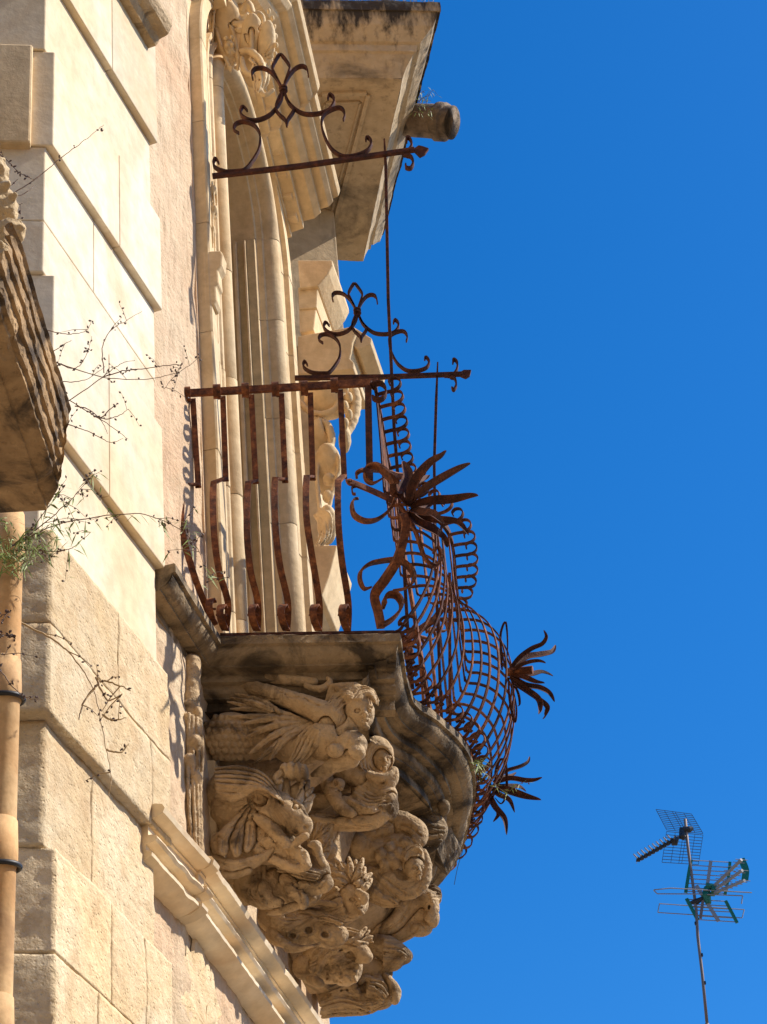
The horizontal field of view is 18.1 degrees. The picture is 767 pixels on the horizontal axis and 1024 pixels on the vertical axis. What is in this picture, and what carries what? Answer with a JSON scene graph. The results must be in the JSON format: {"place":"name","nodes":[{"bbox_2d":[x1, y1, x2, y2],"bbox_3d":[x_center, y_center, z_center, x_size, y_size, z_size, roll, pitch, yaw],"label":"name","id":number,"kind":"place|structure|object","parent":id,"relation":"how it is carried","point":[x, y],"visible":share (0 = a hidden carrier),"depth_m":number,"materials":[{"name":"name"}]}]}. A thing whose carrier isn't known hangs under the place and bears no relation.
{"place":"outdoors","nodes":[
{"label":"outdoors","id":0,"kind":"place"},
{"bbox_2d":[0,125,103,218],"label":"dry plant","id":1,"kind":"object","parent":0,"point":[25,178],"visible":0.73,"depth_m":6.17,"materials":[{"name":"brown plant"}]},
{"bbox_2d":[328,0,766,1023],"label":"sky","id":2,"kind":"structure","parent":0,"point":[588,242],"materials":[{"name":"blue"}]},
{"label":"ground","id":3,"kind":"structure","parent":0,"visible":0},
{"bbox_2d":[0,512,25,1023],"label":"drainpipe","id":4,"kind":"object","parent":3,"relation":"on","point":[11,703],"visible":0.88,"depth_m":5.33,"materials":[{"name":"metal"}]},
{"bbox_2d":[0,609,42,701],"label":"dry plant","id":5,"kind":"object","parent":4,"relation":"attached to","point":[7,635],"visible":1,"depth_m":5.35,"materials":[{"name":"plant"}]},
{"bbox_2d":[0,469,228,589],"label":"green weed","id":6,"kind":"object","parent":4,"relation":"attached to","point":[19,542],"visible":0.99,"depth_m":5.66,"materials":[{"name":"green plant"}]},
{"bbox_2d":[0,0,329,1023],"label":"palace facade","id":7,"kind":"structure","parent":3,"relation":"on","point":[130,908],"depth_m":7.29,"materials":[{"name":"stone"}]},
{"bbox_2d":[0,143,70,512],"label":"neighbouring balcony","id":8,"kind":"structure","parent":7,"relation":"attached to","point":[35,408],"depth_m":4.73,"materials":[{"name":"stone"}]},
{"bbox_2d":[21,622,130,795],"bbox_3d":[-0.732,0.438,5.637,0.289,0.462,0.140,-5,-37,0],"label":"dry plant","id":9,"kind":"object","parent":7,"relation":"attached to","point":[91,691],"visible":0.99,"depth_m":5.62,"materials":[{"name":"plant"}]},
{"bbox_2d":[48,301,201,443],"bbox_3d":[-0.702,-0.381,6.484,0.441,0.570,0.201,-5,-37,0],"label":"dry plant","id":10,"kind":"object","parent":7,"relation":"attached to","point":[104,376],"visible":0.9,"depth_m":6.46,"materials":[{"name":"brown plant"}]},
{"bbox_2d":[184,653,204,850],"bbox_3d":[-0.598,0.760,7.493,0.086,0.769,0.094,-5,-37,0],"label":"carved pilaster","id":11,"kind":"object","parent":7,"relation":"attached to","point":[194,756],"depth_m":7.47,"materials":[{"name":"stone"}]},
{"bbox_2d":[189,0,339,634],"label":"door surround","id":12,"kind":"object","parent":7,"relation":"attached to","point":[245,292],"visible":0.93,"depth_m":10.09,"materials":[{"name":"stone"}]},
{"bbox_2d":[203,673,378,914],"bbox_3d":[-0.285,0.873,7.728,0.587,0.942,0.397,-5,-37,0],"label":"carved corbel","id":13,"kind":"object","parent":7,"relation":"attached to","point":[277,765],"visible":1,"depth_m":7.59,"materials":[{"name":"stone"}]},
{"bbox_2d":[155,563,475,885],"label":"balcony slab","id":14,"kind":"structure","parent":7,"relation":"attached to","point":[435,787],"depth_m":7.88,"materials":[{"name":"stone"}]},
{"bbox_2d":[180,376,555,870],"bbox_3d":[0.015,0.438,8.781,1.160,1.178,2.236,-10,-37,7],"label":"iron railing","id":15,"kind":"object","parent":14,"relation":"on","point":[407,491],"visible":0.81,"depth_m":8.34,"materials":[{"name":"brown metal"}]},
{"bbox_2d":[212,53,428,689],"bbox_3d":[-0.177,-0.625,8.935,0.844,2.901,0.308,-5,-37,0],"label":"awning bracket","id":16,"kind":"object","parent":15,"relation":"attached to","point":[419,151],"visible":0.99,"depth_m":9.32,"materials":[{"name":"metal"}]},
{"bbox_2d":[295,282,470,717],"bbox_3d":[0.058,0.077,9.830,0.758,2.764,0.044,-5,-37,0],"label":"awning bracket","id":17,"kind":"object","parent":15,"relation":"attached to","point":[327,376],"visible":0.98,"depth_m":10.34,"materials":[{"name":"metal"}]},
{"bbox_2d":[471,757,533,798],"bbox_3d":[0.413,0.934,8.466,0.230,0.234,0.154,-5,-37,0],"label":"green weed","id":18,"kind":"object","parent":14,"relation":"attached to","point":[478,768],"visible":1,"depth_m":8.45,"materials":[{"name":"green plant"}]},
{"bbox_2d":[257,736,399,952],"bbox_3d":[-0.207,1.097,7.997,0.559,0.917,0.390,-5,-37,0],"label":"carved corbel","id":19,"kind":"object","parent":7,"relation":"attached to","point":[361,796],"visible":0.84,"depth_m":7.88,"materials":[{"name":"stone"}]},
{"bbox_2d":[298,261,384,630],"bbox_3d":[-0.213,-0.357,10.855,0.412,1.942,0.520,-11,-37,7],"label":"carved pilaster capital","id":20,"kind":"object","parent":7,"relation":"attached to","point":[319,285],"visible":0.74,"depth_m":10.74,"materials":[{"name":"stone"}]},
{"bbox_2d":[290,810,431,993],"bbox_3d":[-0.095,1.298,8.197,0.536,0.843,0.439,-5,-37,0],"label":"carved corbel","id":21,"kind":"object","parent":7,"relation":"attached to","point":[397,859],"visible":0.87,"depth_m":8.12,"materials":[{"name":"stone"}]},
{"bbox_2d":[287,0,440,365],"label":"roof cornice","id":22,"kind":"structure","parent":7,"relation":"attached to","point":[371,59],"depth_m":12.27,"materials":[{"name":"stone"}]},
{"bbox_2d":[395,102,459,141],"bbox_3d":[0.185,-2.074,12.752,0.444,0.343,0.208,-15,-38,13],"label":"rainwater spout","id":23,"kind":"object","parent":22,"relation":"attached to","point":[443,125],"visible":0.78,"depth_m":12.64,"materials":[{"name":"stone"}]},
{"bbox_2d":[410,87,439,119],"bbox_3d":[0.198,-2.132,12.587,0.193,0.260,0.129,22,-45,-31],"label":"green weed","id":24,"kind":"object","parent":23,"relation":"on","point":[426,101],"visible":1,"depth_m":12.62,"materials":[{"name":"green plant"}]},
{"bbox_2d":[316,884,441,1017],"bbox_3d":[-0.027,1.468,8.434,0.485,0.732,0.290,-5,-37,0],"label":"carved corbel","id":25,"kind":"object","parent":7,"relation":"attached to","point":[375,988],"visible":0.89,"depth_m":8.24,"materials":[{"name":"stone"}]},
{"bbox_2d":[684,819,708,1023],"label":"antenna mast","id":26,"kind":"object","parent":3,"relation":"on","point":[700,954],"visible":1,"depth_m":24.15,"materials":[{"name":"grey metal"}]},
{"bbox_2d":[633,809,702,864],"bbox_3d":[2.927,3.308,24.896,0.780,0.693,0.256,-5,-37,0],"label":"tv antenna","id":27,"kind":"object","parent":26,"relation":"attached to","point":[674,841],"visible":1,"depth_m":24.85,"materials":[{"name":"metal"}]},
{"bbox_2d":[653,858,751,922],"bbox_3d":[3.254,3.838,24.406,0.985,0.762,0.442,-19,-39,17],"label":"tv antenna","id":28,"kind":"object","parent":26,"relation":"attached to","point":[706,894],"visible":1,"depth_m":24.36,"materials":[{"name":"metal"}]}
]}

